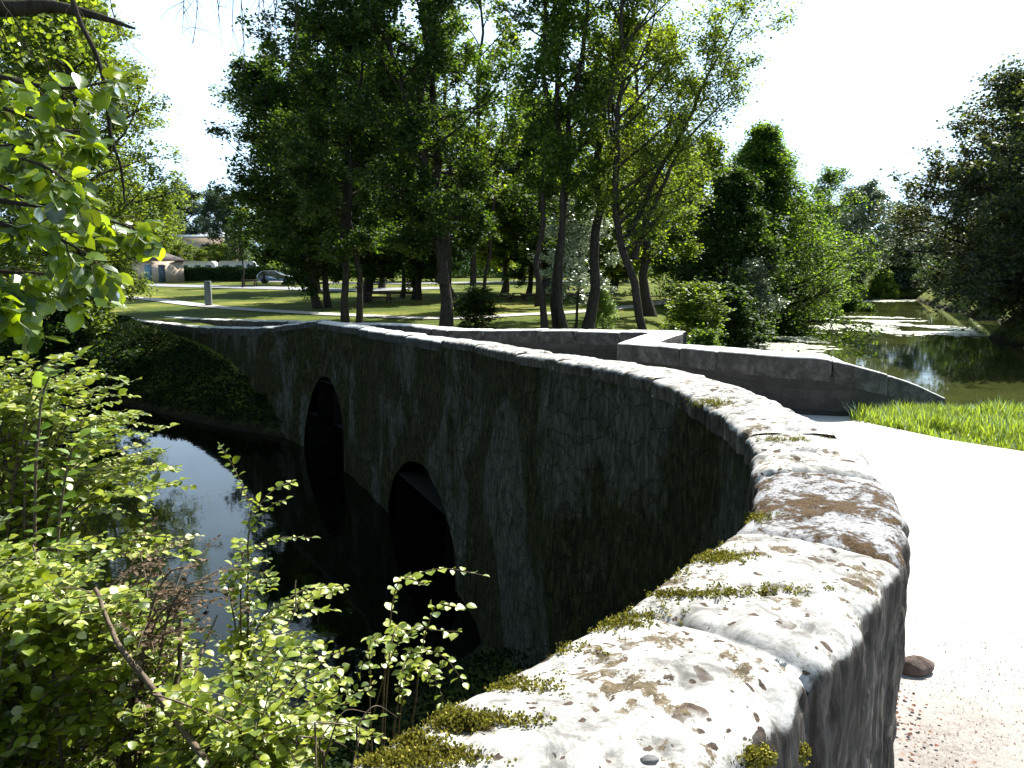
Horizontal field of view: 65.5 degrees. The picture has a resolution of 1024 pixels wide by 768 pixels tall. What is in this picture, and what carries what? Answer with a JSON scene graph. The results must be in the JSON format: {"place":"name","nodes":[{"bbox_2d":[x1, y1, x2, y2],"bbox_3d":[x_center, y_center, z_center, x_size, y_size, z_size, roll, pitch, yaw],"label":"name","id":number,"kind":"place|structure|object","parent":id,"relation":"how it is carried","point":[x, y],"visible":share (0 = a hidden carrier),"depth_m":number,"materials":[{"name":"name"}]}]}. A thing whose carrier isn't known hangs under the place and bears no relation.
{"place":"outdoors","nodes":[
{"label":"outdoors","id":0,"kind":"place"},
{"bbox_2d":[126,296,674,318],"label":"path","id":1,"kind":"structure","parent":0,"point":[326,313],"depth_m":47.22,"materials":[{"name":"grey concrete"}]},
{"bbox_2d":[0,298,1023,767],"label":"river water","id":2,"kind":"structure","parent":0,"point":[366,546],"depth_m":15.78,"materials":[{"name":"green liquid"}]},
{"bbox_2d":[743,332,839,352],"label":"lily pads","id":3,"kind":"object","parent":2,"relation":"on","point":[785,346],"visible":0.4,"depth_m":50.45,"materials":[{"name":"plant"}]},
{"bbox_2d":[805,316,926,332],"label":"lily pads","id":4,"kind":"object","parent":2,"relation":"on","point":[884,322],"visible":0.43,"depth_m":69.88,"materials":[{"name":"plant"}]},
{"bbox_2d":[861,299,908,301],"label":"lily pads","id":5,"kind":"object","parent":2,"relation":"on","point":[883,300],"visible":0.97,"depth_m":116.95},
{"bbox_2d":[884,324,989,337],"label":"lily pads","id":6,"kind":"object","parent":2,"relation":"on","point":[965,332],"visible":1,"depth_m":60.48,"materials":[{"name":"plant"}]},
{"bbox_2d":[1,0,1023,265],"label":"sky","id":7,"kind":"structure","parent":0,"point":[861,85],"materials":[{"name":"white"}]},
{"bbox_2d":[3,268,1023,767],"bbox_3d":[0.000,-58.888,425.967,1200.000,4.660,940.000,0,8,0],"label":"ground","id":8,"kind":"structure","parent":0,"point":[379,304],"depth_m":47.10,"materials":[{"name":"green plant"}]},
{"bbox_2d":[19,345,125,760],"bbox_3d":[-2.082,1.213,3.830,0.534,2.810,0.241,-2,9,-13],"label":"shoot","id":9,"kind":"object","parent":8,"relation":"on","point":[40,379],"visible":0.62,"depth_m":3.71,"materials":[{"name":"green plant"}]},
{"bbox_2d":[0,295,151,407],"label":"bank bush","id":10,"kind":"object","parent":8,"relation":"on","point":[53,324],"visible":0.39,"depth_m":29.90,"materials":[{"name":"green plant"}]},
{"bbox_2d":[0,58,165,354],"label":"broad leaved tree","id":11,"kind":"object","parent":8,"relation":"on","point":[60,188],"visible":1,"depth_m":3.27,"materials":[{"name":"green plant"}]},
{"bbox_2d":[0,0,193,301],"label":"tree","id":12,"kind":"object","parent":8,"relation":"on","point":[145,281],"visible":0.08,"depth_m":34.95,"materials":[{"name":"green plant"}]},
{"bbox_2d":[0,348,203,762],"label":"snowberry shrub","id":13,"kind":"object","parent":8,"relation":"on","point":[15,452],"visible":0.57,"depth_m":4.42,"materials":[{"name":"green plant"}]},
{"bbox_2d":[0,0,204,389],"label":"tree","id":14,"kind":"object","parent":8,"relation":"on","point":[121,207],"visible":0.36,"depth_m":30.21,"materials":[{"name":"green plant"}]},
{"bbox_2d":[0,506,242,767],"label":"snowberry shrub","id":15,"kind":"object","parent":8,"relation":"on","point":[46,616],"visible":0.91,"depth_m":2.75,"materials":[{"name":"green plant"}]},
{"bbox_2d":[83,176,160,249],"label":"park tree","id":16,"kind":"object","parent":8,"relation":"on","point":[117,194],"visible":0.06,"depth_m":116.04,"materials":[{"name":"green plant"}]},
{"bbox_2d":[0,313,282,430],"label":"undergrowth","id":17,"kind":"object","parent":8,"relation":"on","point":[139,330],"visible":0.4,"depth_m":28.98,"materials":[{"name":"green plant"}]},
{"bbox_2d":[0,0,299,203],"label":"bare branched tree","id":18,"kind":"object","parent":8,"relation":"on","point":[11,9],"visible":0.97,"depth_m":4.71,"materials":[{"name":"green plant"}]},
{"bbox_2d":[115,253,187,281],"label":"toilet block","id":19,"kind":"structure","parent":8,"relation":"on","point":[169,268],"depth_m":98.17,"materials":[{"name":"paint"}]},
{"bbox_2d":[144,265,151,281],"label":"door","id":20,"kind":"structure","parent":19,"relation":"in","point":[147,268],"depth_m":96.62,"materials":[{"name":"paint"}]},
{"bbox_2d":[158,265,165,281],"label":"door","id":21,"kind":"structure","parent":19,"relation":"in","point":[161,268],"depth_m":98.06,"materials":[{"name":"paint"}]},
{"bbox_2d":[34,517,269,767],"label":"dried plant","id":22,"kind":"object","parent":8,"relation":"on","point":[121,762],"visible":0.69,"depth_m":2.79,"materials":[{"name":"brown plant"}]},
{"bbox_2d":[116,180,192,253],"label":"park tree","id":23,"kind":"object","parent":8,"relation":"on","point":[168,245],"visible":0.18,"depth_m":116.81,"materials":[{"name":"green plant"}]},
{"bbox_2d":[32,545,324,767],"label":"dead stems","id":24,"kind":"object","parent":8,"relation":"on","point":[189,738],"visible":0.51,"depth_m":2.62,"materials":[{"name":"brown plant"}]},
{"bbox_2d":[170,240,193,260],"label":"park tree","id":25,"kind":"object","parent":8,"relation":"on","point":[177,250],"visible":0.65,"depth_m":121.84,"materials":[{"name":"green plant"}]},
{"bbox_2d":[159,180,219,233],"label":"park tree","id":26,"kind":"object","parent":8,"relation":"on","point":[192,229],"visible":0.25,"depth_m":145.08,"materials":[{"name":"green plant"}]},
{"bbox_2d":[159,232,238,260],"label":"distant house","id":27,"kind":"structure","parent":8,"relation":"on","point":[198,240],"depth_m":139.49,"materials":[{"name":"paint"}]},
{"bbox_2d":[183,261,217,267],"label":"caravan","id":28,"kind":"object","parent":8,"relation":"on","point":[206,264],"visible":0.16,"depth_m":108.74,"materials":[{"name":"white paint"}]},
{"bbox_2d":[190,246,211,260],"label":"park tree","id":29,"kind":"object","parent":8,"relation":"on","point":[203,254],"visible":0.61,"depth_m":123.88,"materials":[{"name":"green plant"}]},
{"bbox_2d":[204,281,211,304],"bbox_3d":[-19.880,-5.868,52.104,0.400,1.720,0.323,-1,8,-9],"label":"concrete post","id":30,"kind":"object","parent":8,"relation":"on","point":[208,292],"visible":0.84,"depth_m":51.95,"materials":[{"name":"grey concrete"}]},
{"bbox_2d":[207,242,234,262],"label":"park tree","id":31,"kind":"object","parent":8,"relation":"on","point":[218,251],"visible":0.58,"depth_m":119.80,"materials":[{"name":"green plant"}]},
{"bbox_2d":[5,280,439,290],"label":"lane","id":32,"kind":"structure","parent":8,"relation":"on","point":[262,287],"depth_m":80.61,"materials":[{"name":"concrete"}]},
{"bbox_2d":[197,185,251,260],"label":"park tree","id":33,"kind":"object","parent":8,"relation":"on","point":[210,206],"visible":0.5,"depth_m":131.39,"materials":[{"name":"green plant"}]},
{"bbox_2d":[67,632,386,767],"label":"snowberry shrub","id":34,"kind":"object","parent":8,"relation":"on","point":[263,721],"visible":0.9,"depth_m":2.51,"materials":[{"name":"green plant"}]},
{"bbox_2d":[184,265,290,280],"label":"hedge","id":35,"kind":"object","parent":8,"relation":"on","point":[219,273],"visible":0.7,"depth_m":101.45,"materials":[{"name":"green plant"}]},
{"bbox_2d":[218,261,258,267],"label":"caravan","id":36,"kind":"object","parent":8,"relation":"on","point":[230,263],"visible":0.22,"depth_m":109.64,"materials":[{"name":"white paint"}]},
{"bbox_2d":[221,208,255,286],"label":"park sapling","id":37,"kind":"object","parent":8,"relation":"on","point":[240,246],"visible":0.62,"depth_m":80.33,"materials":[{"name":"green plant"}]},
{"bbox_2d":[225,206,283,259],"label":"park tree","id":38,"kind":"object","parent":8,"relation":"on","point":[258,244],"visible":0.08,"depth_m":124.66,"materials":[{"name":"green plant"}]},
{"bbox_2d":[246,127,282,251],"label":"park tree","id":39,"kind":"object","parent":8,"relation":"on","point":[264,221],"visible":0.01,"depth_m":106.49,"materials":[{"name":"green plant"}]},
{"bbox_2d":[189,442,353,745],"bbox_3d":[-0.974,1.272,3.254,0.770,2.106,0.659,0,8,0],"label":"snowberry shrub","id":40,"kind":"object","parent":8,"relation":"on","point":[242,643],"visible":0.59,"depth_m":3.17,"materials":[{"name":"green plant"}]},
{"bbox_2d":[257,271,292,282],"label":"parked car","id":41,"kind":"object","parent":8,"relation":"on","point":[272,275],"visible":0.57,"depth_m":92.95,"materials":[{"name":"paint"}]},
{"bbox_2d":[265,207,314,268],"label":"park tree","id":42,"kind":"object","parent":8,"relation":"on","point":[283,245],"visible":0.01,"depth_m":89.03,"materials":[{"name":"green plant"}]},
{"bbox_2d":[246,89,355,291],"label":"park tree","id":43,"kind":"object","parent":8,"relation":"on","point":[318,287],"visible":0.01,"depth_m":68.58,"materials":[{"name":"green plant"}]},
{"bbox_2d":[201,11,407,308],"bbox_3d":[-12.538,-13.549,48.960,12.714,18.099,11.845,0,8,0],"label":"broadleaf tree","id":44,"kind":"object","parent":8,"relation":"on","point":[266,90],"visible":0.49,"depth_m":47.32,"materials":[{"name":"green plant"}]},
{"bbox_2d":[228,0,421,322],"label":"broadleaf tree","id":45,"kind":"object","parent":8,"relation":"on","point":[318,193],"visible":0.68,"depth_m":33.81,"materials":[{"name":"green plant"}]},
{"bbox_2d":[295,705,397,767],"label":"grass tuft","id":46,"kind":"object","parent":8,"relation":"on","point":[337,722],"visible":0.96,"depth_m":2.39,"materials":[{"name":"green plant"}]},
{"bbox_2d":[352,98,385,287],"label":"park tree","id":47,"kind":"object","parent":8,"relation":"on","point":[381,283],"depth_m":79.19,"materials":[{"name":"green plant"}]},
{"bbox_2d":[365,292,393,303],"bbox_3d":[-9.097,-5.874,54.729,1.700,0.792,1.750,-3,9,-20],"label":"picnic table","id":48,"kind":"object","parent":8,"relation":"on","point":[386,297],"visible":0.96,"depth_m":54.35,"materials":[{"name":"brown wood"}]},
{"bbox_2d":[300,45,471,302],"bbox_3d":[-9.630,-14.579,55.266,12.714,18.099,11.845,-5,10,-33],"label":"broadleaf tree","id":49,"kind":"object","parent":8,"relation":"on","point":[386,261],"visible":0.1,"depth_m":54.85,"materials":[{"name":"green plant"}]},
{"bbox_2d":[373,291,412,299],"bbox_3d":[-9.133,-6.581,59.758,4.395,0.780,0.219,0,8,0],"label":"log rail","id":50,"kind":"object","parent":8,"relation":"on","point":[401,292],"visible":0.35,"depth_m":59.64,"materials":[{"name":"brown wood"}]},
{"bbox_2d":[399,213,405,297],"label":"park tree","id":51,"kind":"object","parent":8,"relation":"on","point":[402,295],"depth_m":61.73,"materials":[{"name":"green plant"}]},
{"bbox_2d":[269,281,567,283],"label":"lane","id":52,"kind":"structure","parent":8,"relation":"on","point":[424,282],"depth_m":94.96,"materials":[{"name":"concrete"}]},
{"bbox_2d":[354,567,489,756],"bbox_3d":[-0.401,1.486,2.967,0.690,1.686,0.437,5,10,33],"label":"sprig","id":53,"kind":"object","parent":8,"relation":"on","point":[410,665],"visible":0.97,"depth_m":2.87,"materials":[{"name":"green plant"}]},
{"bbox_2d":[308,647,538,767],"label":"undergrowth","id":54,"kind":"object","parent":8,"relation":"on","point":[346,761],"visible":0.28,"depth_m":8.14,"materials":[{"name":"green plant"}]},
{"bbox_2d":[327,0,535,326],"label":"broadleaf tree","id":55,"kind":"object","parent":8,"relation":"on","point":[433,61],"visible":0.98,"depth_m":32.02,"materials":[{"name":"green plant"}]},
{"bbox_2d":[364,66,514,299],"bbox_3d":[-6.507,-14.634,58.416,11.253,17.194,12.078,8,11,42],"label":"broadleaf tree","id":56,"kind":"object","parent":8,"relation":"on","point":[418,271],"visible":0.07,"depth_m":58.29,"materials":[{"name":"green plant"}]},
{"bbox_2d":[245,256,660,277],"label":"hedge","id":57,"kind":"object","parent":8,"relation":"on","point":[464,272],"visible":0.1,"depth_m":118.31,"materials":[{"name":"green plant"}]},
{"bbox_2d":[409,0,536,313],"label":"slender tree","id":58,"kind":"object","parent":8,"relation":"on","point":[513,37],"visible":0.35,"depth_m":44.40,"materials":[{"name":"green plant"}]},
{"bbox_2d":[453,283,505,328],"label":"fern bush","id":59,"kind":"object","parent":8,"relation":"on","point":[472,303],"visible":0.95,"depth_m":35.37,"materials":[{"name":"green plant"}]},
{"bbox_2d":[0,212,964,275],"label":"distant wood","id":60,"kind":"object","parent":8,"relation":"on","point":[870,230],"visible":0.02,"depth_m":161.86,"materials":[{"name":"green plant"}]},
{"bbox_2d":[452,122,541,291],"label":"park tree","id":61,"kind":"object","parent":8,"relation":"on","point":[482,257],"visible":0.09,"depth_m":69.81,"materials":[{"name":"green plant"}]},
{"bbox_2d":[496,292,512,300],"bbox_3d":[-0.546,-6.434,58.690,1.365,0.618,1.326,0,8,2],"label":"picnic table","id":62,"kind":"object","parent":8,"relation":"on","point":[498,296],"visible":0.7,"depth_m":58.23,"materials":[{"name":"brown wood"}]},
{"bbox_2d":[508,293,525,300],"bbox_3d":[0.370,-6.306,57.900,1.365,0.618,1.326,0,8,-2],"label":"picnic table","id":63,"kind":"object","parent":8,"relation":"on","point":[513,296],"visible":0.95,"depth_m":57.42,"materials":[{"name":"brown wood"}]},
{"bbox_2d":[103,315,944,767],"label":"stone bridge","id":64,"kind":"structure","parent":8,"relation":"on","point":[573,485],"depth_m":5.64,"materials":[{"name":"grey stone"}]},
{"bbox_2d":[354,395,868,767],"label":"moss","id":65,"kind":"object","parent":64,"relation":"on","point":[447,716],"visible":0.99,"depth_m":1.32,"materials":[{"name":"green plant"}]},
{"bbox_2d":[640,754,658,765],"bbox_3d":[0.198,0.539,1.142,0.028,0.012,0.020,0,8,0],"label":"pebble","id":66,"kind":"object","parent":64,"relation":"on","point":[649,760],"visible":1,"depth_m":1.14,"materials":[{"name":"grey stone"}]},
{"bbox_2d":[479,94,586,292],"bbox_3d":[2.086,-15.189,64.663,10.660,16.289,11.442,1,8,9],"label":"broadleaf tree","id":67,"kind":"object","parent":8,"relation":"on","point":[515,226],"visible":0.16,"depth_m":64.72,"materials":[{"name":"green plant"}]},
{"bbox_2d":[498,105,572,306],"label":"park tree","id":68,"kind":"object","parent":8,"relation":"on","point":[534,218],"visible":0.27,"depth_m":50.62,"materials":[{"name":"green plant"}]},
{"bbox_2d":[522,293,588,301],"bbox_3d":[3.115,-6.106,56.825,4.843,0.780,0.220,0,8,0],"label":"log rail","id":69,"kind":"object","parent":8,"relation":"on","point":[531,294],"visible":0.35,"depth_m":56.71,"materials":[{"name":"brown wood"}]},
{"bbox_2d":[470,0,641,328],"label":"broadleaf tree","id":70,"kind":"object","parent":8,"relation":"on","point":[565,17],"visible":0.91,"depth_m":30.55,"materials":[{"name":"green plant"}]},
{"bbox_2d":[527,190,631,328],"bbox_3d":[3.015,-5.292,34.534,4.124,6.252,4.154,-3,9,-18],"label":"white shrub","id":71,"kind":"object","parent":8,"relation":"on","point":[578,245],"visible":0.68,"depth_m":34.40,"materials":[{"name":"green plant"}]},
{"bbox_2d":[538,165,642,285],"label":"park tree","id":72,"kind":"object","parent":8,"relation":"on","point":[605,246],"visible":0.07,"depth_m":60.24,"materials":[{"name":"green plant"}]},
{"bbox_2d":[588,285,618,329],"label":"bush","id":73,"kind":"object","parent":8,"relation":"on","point":[606,308],"visible":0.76,"depth_m":33.79,"materials":[{"name":"green plant"}]},
{"bbox_2d":[556,0,659,329],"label":"broadleaf tree","id":74,"kind":"object","parent":8,"relation":"on","point":[632,22],"visible":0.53,"depth_m":30.79,"materials":[{"name":"green plant"}]},
{"bbox_2d":[571,141,668,293],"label":"broadleaf tree","id":75,"kind":"object","parent":8,"relation":"on","point":[621,276],"visible":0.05,"depth_m":67.94,"materials":[{"name":"green plant"}]},
{"bbox_2d":[582,8,712,316],"bbox_3d":[7.043,-11.518,42.506,7.265,16.188,8.111,0,8,0],"label":"broadleaf tree","id":76,"kind":"object","parent":8,"relation":"on","point":[648,307],"visible":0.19,"depth_m":42.22,"materials":[{"name":"green plant"}]},
{"bbox_2d":[623,129,736,292],"bbox_3d":[11.687,-11.789,57.013,9.337,12.168,9.315,-7,11,-39],"label":"park tree","id":77,"kind":"object","parent":8,"relation":"on","point":[716,162],"visible":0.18,"depth_m":55.03,"materials":[{"name":"green plant"}]},
{"bbox_2d":[564,0,817,329],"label":"fan tree","id":78,"kind":"object","parent":8,"relation":"on","point":[646,156],"visible":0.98,"depth_m":29.45,"materials":[{"name":"green plant"}]},
{"bbox_2d":[654,311,732,343],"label":"undergrowth","id":79,"kind":"object","parent":8,"relation":"on","point":[661,328],"visible":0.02,"depth_m":38.42,"materials":[{"name":"green plant"}]},
{"bbox_2d":[660,276,736,344],"bbox_3d":[8.241,-2.832,35.855,3.438,4.065,4.392,0,8,-1],"label":"bush","id":80,"kind":"object","parent":8,"relation":"on","point":[690,310],"visible":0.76,"depth_m":35.23,"materials":[{"name":"green plant"}]},
{"bbox_2d":[687,322,726,346],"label":"bush","id":81,"kind":"object","parent":8,"relation":"on","point":[703,338],"visible":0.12,"depth_m":30.90,"materials":[{"name":"green plant"}]},
{"bbox_2d":[651,162,794,330],"bbox_3d":[13.473,-8.576,51.194,9.172,11.104,8.228,-7,11,-39],"label":"river tree","id":82,"kind":"object","parent":8,"relation":"on","point":[734,187],"visible":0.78,"depth_m":49.87,"materials":[{"name":"green plant"}]},
{"bbox_2d":[686,281,778,349],"bbox_3d":[10.950,-3.135,40.861,5.241,4.251,4.632,-6,10,-36],"label":"round bush","id":83,"kind":"object","parent":8,"relation":"on","point":[739,323],"visible":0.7,"depth_m":40.04,"materials":[{"name":"green plant"}]},
{"bbox_2d":[713,254,790,345],"bbox_3d":[14.822,-5.183,50.799,5.050,6.260,4.821,0,8,0],"label":"silver bush","id":84,"kind":"object","parent":8,"relation":"on","point":[754,269],"visible":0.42,"depth_m":49.50,"materials":[{"name":"green plant"}]},
{"bbox_2d":[617,116,894,347],"bbox_3d":[18.436,-10.586,60.069,19.656,19.294,24.683,0,8,0],"label":"broadleaf tree","id":85,"kind":"object","parent":8,"relation":"on","point":[764,152],"visible":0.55,"depth_m":59.39,"materials":[{"name":"green plant"}]},
{"bbox_2d":[749,279,808,336],"bbox_3d":[19.061,-4.835,59.910,6.639,6.376,5.866,3,9,21],"label":"round bush","id":86,"kind":"object","parent":8,"relation":"on","point":[785,325],"visible":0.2,"depth_m":58.64,"materials":[{"name":"green plant"}]},
{"bbox_2d":[785,277,835,322],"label":"round bush","id":87,"kind":"object","parent":8,"relation":"on","point":[795,294],"visible":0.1,"depth_m":72.30,"materials":[{"name":"green plant"}]},
{"bbox_2d":[774,199,853,317],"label":"river tree","id":88,"kind":"object","parent":8,"relation":"on","point":[819,217],"visible":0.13,"depth_m":77.59,"materials":[{"name":"green plant"}]},
{"bbox_2d":[819,201,854,250],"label":"park tree","id":89,"kind":"object","parent":8,"relation":"on","point":[829,213],"visible":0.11,"depth_m":135.82,"materials":[{"name":"green plant"}]},
{"bbox_2d":[808,163,872,254],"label":"sparse tree","id":90,"kind":"object","parent":8,"relation":"on","point":[827,178],"visible":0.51,"depth_m":89.19,"materials":[{"name":"green plant"}]},
{"bbox_2d":[824,269,876,311],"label":"round bush","id":91,"kind":"object","parent":8,"relation":"on","point":[849,306],"visible":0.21,"depth_m":90.08,"materials":[{"name":"green plant"}]},
{"bbox_2d":[834,175,901,282],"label":"tree","id":92,"kind":"object","parent":8,"relation":"on","point":[861,216],"visible":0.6,"depth_m":122.41,"materials":[{"name":"green plant"}]},
{"bbox_2d":[865,269,904,299],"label":"round bush","id":93,"kind":"object","parent":8,"relation":"on","point":[880,282],"visible":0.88,"depth_m":122.12,"materials":[{"name":"green plant"}]},
{"bbox_2d":[875,240,931,295],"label":"round bush","id":94,"kind":"object","parent":8,"relation":"on","point":[904,274],"visible":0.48,"depth_m":124.85,"materials":[{"name":"green plant"}]},
{"bbox_2d":[888,199,947,263],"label":"park tree","id":95,"kind":"object","parent":8,"relation":"on","point":[920,222],"visible":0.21,"depth_m":136.40,"materials":[{"name":"green plant"}]},
{"bbox_2d":[910,225,964,289],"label":"overhanging tree","id":96,"kind":"object","parent":8,"relation":"on","point":[921,275],"visible":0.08,"depth_m":109.66,"materials":[{"name":"green plant"}]},
{"bbox_2d":[869,48,1023,354],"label":"overhanging tree","id":97,"kind":"object","parent":8,"relation":"on","point":[987,246],"visible":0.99,"depth_m":46.72,"materials":[{"name":"green plant"}]},
{"bbox_2d":[925,224,967,294],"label":"overhanging tree","id":98,"kind":"object","parent":8,"relation":"on","point":[939,265],"depth_m":95.54,"materials":[{"name":"green plant"}]},
{"bbox_2d":[941,149,1016,321],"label":"overhanging tree","id":99,"kind":"object","parent":8,"relation":"on","point":[970,259],"depth_m":59.56,"materials":[{"name":"green plant"}]},
{"bbox_2d":[541,272,552,293],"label":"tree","id":100,"kind":"object","parent":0,"point":[546,282],"visible":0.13,"depth_m":49.52,"materials":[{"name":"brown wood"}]},
{"bbox_2d":[799,414,1023,767],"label":"road","id":101,"kind":"structure","parent":0,"point":[960,505],"depth_m":4.03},
{"bbox_2d":[902,655,934,676],"bbox_3d":[1.605,1.126,3.170,0.159,0.092,0.108,0,8,0],"label":"stone","id":102,"kind":"object","parent":101,"relation":"on","point":[917,666],"visible":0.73,"depth_m":3.14,"materials":[{"name":"brown stone"}]},
{"bbox_2d":[896,684,976,763],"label":"fallen leaves","id":103,"kind":"object","parent":101,"relation":"on","point":[911,729],"visible":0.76,"depth_m":2.77,"materials":[{"name":"brown plant"}]},
{"bbox_2d":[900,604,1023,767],"bbox_3d":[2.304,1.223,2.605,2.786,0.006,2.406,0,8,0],"label":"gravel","id":104,"kind":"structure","parent":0,"point":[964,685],"depth_m":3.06,"materials":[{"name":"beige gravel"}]},
{"bbox_2d":[926,432,1018,450],"bbox_3d":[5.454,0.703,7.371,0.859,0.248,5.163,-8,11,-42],"label":"grass","id":105,"kind":"structure","parent":0,"point":[971,441],"depth_m":8.05,"materials":[{"name":"green plant"}]},
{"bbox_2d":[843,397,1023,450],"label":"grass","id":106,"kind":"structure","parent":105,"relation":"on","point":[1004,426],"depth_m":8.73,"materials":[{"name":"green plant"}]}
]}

